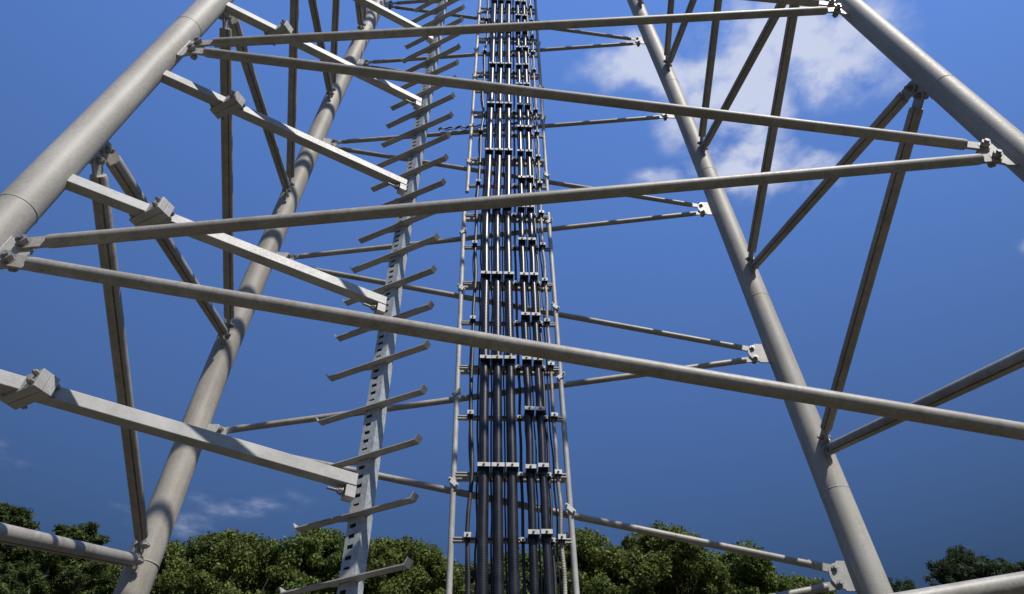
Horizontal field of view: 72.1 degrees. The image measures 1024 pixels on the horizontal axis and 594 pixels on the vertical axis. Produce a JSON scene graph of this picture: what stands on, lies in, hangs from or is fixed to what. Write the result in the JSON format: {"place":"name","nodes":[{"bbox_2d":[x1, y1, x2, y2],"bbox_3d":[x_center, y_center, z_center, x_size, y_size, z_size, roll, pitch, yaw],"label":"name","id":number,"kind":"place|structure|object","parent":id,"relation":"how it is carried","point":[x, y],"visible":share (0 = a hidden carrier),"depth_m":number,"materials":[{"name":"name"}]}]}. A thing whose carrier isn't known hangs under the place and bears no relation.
{"place":"outdoors","nodes":[
{"label":"outdoors","id":0,"kind":"place"},
{"bbox_2d":[0,0,1023,593],"label":"sky","id":1,"kind":"structure","parent":0,"point":[946,302],"materials":[{"name":"blue"}]},
{"label":"ground","id":2,"kind":"structure","parent":0,"visible":0},
{"bbox_2d":[0,501,40,590],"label":"broadleaf tree","id":3,"kind":"object","parent":2,"relation":"on","point":[21,516],"visible":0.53,"depth_m":25.23,"materials":[{"name":"green plant"}]},
{"bbox_2d":[11,548,40,585],"bbox_3d":[-18.854,15.365,23.153,8.509,15.488,8.135,-32,-54,27],"label":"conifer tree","id":4,"kind":"object","parent":2,"relation":"on","point":[29,562],"visible":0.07,"depth_m":27.52,"materials":[{"name":"green plant"}]},
{"bbox_2d":[0,521,117,593],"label":"broadleaf tree","id":5,"kind":"object","parent":2,"relation":"on","point":[58,574],"visible":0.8,"depth_m":23.43,"materials":[{"name":"green plant"}]},
{"bbox_2d":[78,585,95,593],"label":"broadleaf tree","id":6,"kind":"object","parent":2,"relation":"on","point":[86,592],"visible":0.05,"depth_m":31.00,"materials":[{"name":"green plant"}]},
{"bbox_2d":[91,540,189,593],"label":"broadleaf tree","id":7,"kind":"object","parent":2,"relation":"on","point":[114,569],"visible":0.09,"depth_m":29.61,"materials":[{"name":"green plant"}]},
{"bbox_2d":[111,528,309,593],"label":"broadleaf tree","id":8,"kind":"object","parent":2,"relation":"on","point":[226,561],"visible":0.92,"depth_m":29.81,"materials":[{"name":"green plant"}]},
{"bbox_2d":[255,521,345,593],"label":"broadleaf tree","id":9,"kind":"object","parent":2,"relation":"on","point":[322,554],"visible":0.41,"depth_m":30.38,"materials":[{"name":"green plant"}]},
{"bbox_2d":[279,0,465,593],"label":"slotted upright","id":10,"kind":"object","parent":2,"relation":"on","point":[354,574],"visible":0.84,"depth_m":7.14,"materials":[{"name":"metal"}]},
{"bbox_2d":[317,535,464,593],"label":"broadleaf tree","id":11,"kind":"object","parent":2,"relation":"on","point":[385,552],"visible":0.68,"depth_m":30.35,"materials":[{"name":"green plant"}]},
{"bbox_2d":[408,561,505,593],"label":"broadleaf tree","id":12,"kind":"object","parent":2,"relation":"on","point":[472,578],"visible":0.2,"depth_m":31.45,"materials":[{"name":"green plant"}]},
{"bbox_2d":[0,0,1023,593],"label":"lattice tower","id":13,"kind":"structure","parent":2,"relation":"on","point":[32,192],"depth_m":8.72,"materials":[{"name":"metal"}]},
{"bbox_2d":[0,368,357,502],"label":"support beam","id":14,"kind":"structure","parent":13,"relation":"attached to","point":[41,386],"depth_m":5.37,"materials":[{"name":"metal"}]},
{"bbox_2d":[66,174,386,314],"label":"support beam","id":15,"kind":"structure","parent":13,"relation":"attached to","point":[159,211],"depth_m":6.89,"materials":[{"name":"metal"}]},
{"bbox_2d":[161,70,407,195],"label":"support beam","id":16,"kind":"structure","parent":13,"relation":"attached to","point":[232,102],"depth_m":8.43,"materials":[{"name":"metal"}]},
{"bbox_2d":[224,2,421,109],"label":"support beam","id":17,"kind":"structure","parent":13,"relation":"attached to","point":[263,25],"depth_m":10.00,"materials":[{"name":"metal"}]},
{"bbox_2d":[353,0,433,43],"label":"support beam","id":18,"kind":"structure","parent":13,"relation":"attached to","point":[387,13],"depth_m":11.99,"materials":[{"name":"metal"}]},
{"bbox_2d":[465,0,549,193],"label":"cable ladder","id":19,"kind":"object","parent":13,"relation":"attached to","point":[471,162],"visible":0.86,"depth_m":17.01,"materials":[{"name":"metal"}]},
{"bbox_2d":[465,0,486,593],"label":"cable","id":20,"kind":"object","parent":19,"relation":"attached to","point":[469,357],"visible":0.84,"depth_m":11.53,"materials":[{"name":"grey metal"}]},
{"bbox_2d":[465,0,488,593],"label":"cable","id":21,"kind":"object","parent":19,"relation":"attached to","point":[467,546],"visible":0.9,"depth_m":11.25,"materials":[{"name":"grey metal"}]},
{"bbox_2d":[438,122,516,130],"bbox_3d":[-0.760,-4.036,16.684,1.918,0.454,0.078,1,-46,-1],"label":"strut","id":22,"kind":"object","parent":19,"relation":"attached to","point":[459,126],"visible":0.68,"depth_m":16.62,"materials":[{"name":"grey metal"}]},
{"bbox_2d":[474,9,490,593],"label":"cable","id":23,"kind":"object","parent":19,"relation":"attached to","point":[475,575],"visible":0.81,"depth_m":11.53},
{"bbox_2d":[476,2,496,593],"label":"cable","id":24,"kind":"object","parent":19,"relation":"attached to","point":[482,531],"visible":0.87,"depth_m":11.05,"materials":[{"name":"grey metal"}]},
{"bbox_2d":[490,10,497,593],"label":"cable","id":25,"kind":"object","parent":19,"relation":"attached to","point":[491,357],"visible":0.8,"depth_m":11.24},
{"bbox_2d":[492,2,503,593],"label":"cable","id":26,"kind":"object","parent":19,"relation":"attached to","point":[497,534],"visible":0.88,"depth_m":11.03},
{"bbox_2d":[502,0,507,593],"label":"cable","id":27,"kind":"object","parent":19,"relation":"attached to","point":[504,357],"visible":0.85,"depth_m":11.23,"materials":[{"name":"grey metal"}]},
{"bbox_2d":[504,2,519,593],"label":"cable","id":28,"kind":"object","parent":19,"relation":"attached to","point":[513,537],"visible":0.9,"depth_m":11.05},
{"bbox_2d":[512,0,525,593],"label":"cable","id":29,"kind":"object","parent":19,"relation":"attached to","point":[521,455],"visible":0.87,"depth_m":11.31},
{"bbox_2d":[515,9,529,579],"bbox_3d":[0.179,-3.331,15.954,0.117,30.721,0.881,-7,-46,6],"label":"cable","id":30,"kind":"object","parent":19,"relation":"attached to","point":[521,336],"visible":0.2,"depth_m":12.04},
{"bbox_2d":[515,3,538,593],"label":"cable","id":31,"kind":"object","parent":19,"relation":"attached to","point":[533,564],"visible":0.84,"depth_m":11.02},
{"bbox_2d":[520,1,541,593],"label":"cable","id":32,"kind":"object","parent":19,"relation":"attached to","point":[531,357],"visible":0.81,"depth_m":11.40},
{"bbox_2d":[522,3,553,593],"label":"cable","id":33,"kind":"object","parent":19,"relation":"attached to","point":[546,548],"visible":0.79,"depth_m":11.00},
{"bbox_2d":[526,0,556,593],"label":"cable","id":34,"kind":"object","parent":19,"relation":"attached to","point":[548,461],"visible":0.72,"depth_m":11.18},
{"bbox_2d":[528,1,561,593],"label":"cable","id":35,"kind":"object","parent":19,"relation":"attached to","point":[545,342],"visible":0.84,"depth_m":11.40,"materials":[{"name":"grey metal"}]},
{"bbox_2d":[529,0,566,593],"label":"cable","id":36,"kind":"object","parent":19,"relation":"attached to","point":[563,564],"visible":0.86,"depth_m":11.19,"materials":[{"name":"grey metal"}]},
{"bbox_2d":[446,205,579,593],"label":"cable ladder","id":37,"kind":"object","parent":13,"relation":"attached to","point":[456,476],"visible":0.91,"depth_m":10.99,"materials":[{"name":"metal"}]},
{"bbox_2d":[488,545,580,593],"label":"broadleaf tree","id":38,"kind":"object","parent":2,"relation":"on","point":[527,572],"visible":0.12,"depth_m":30.65,"materials":[{"name":"green plant"}]},
{"bbox_2d":[528,526,674,593],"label":"broadleaf tree","id":39,"kind":"object","parent":2,"relation":"on","point":[592,559],"visible":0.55,"depth_m":29.57,"materials":[{"name":"green plant"}]},
{"bbox_2d":[603,520,753,593],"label":"broadleaf tree","id":40,"kind":"object","parent":2,"relation":"on","point":[698,569],"visible":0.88,"depth_m":29.50,"materials":[{"name":"green plant"}]},
{"bbox_2d":[690,539,797,593],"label":"broadleaf tree","id":41,"kind":"object","parent":2,"relation":"on","point":[758,575],"visible":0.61,"depth_m":30.52,"materials":[{"name":"green plant"}]},
{"bbox_2d":[779,572,836,593],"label":"broadleaf tree","id":42,"kind":"object","parent":2,"relation":"on","point":[799,581],"visible":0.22,"depth_m":31.78,"materials":[{"name":"green plant"}]},
{"bbox_2d":[887,577,916,592],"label":"pine tree","id":43,"kind":"object","parent":2,"relation":"on","point":[906,586],"visible":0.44,"depth_m":40.13,"materials":[{"name":"green plant"}]},
{"bbox_2d":[922,545,1012,586],"bbox_3d":[25.936,22.077,33.716,8.063,21.128,8.021,-25,-51,22],"label":"broadleaf tree","id":44,"kind":"object","parent":2,"relation":"on","point":[957,565],"visible":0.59,"depth_m":39.47,"materials":[{"name":"green plant"}]},
{"bbox_2d":[978,556,1023,578],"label":"broadleaf tree","id":45,"kind":"object","parent":2,"relation":"on","point":[1008,567],"visible":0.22,"depth_m":40.64,"materials":[{"name":"green plant"}]}
]}

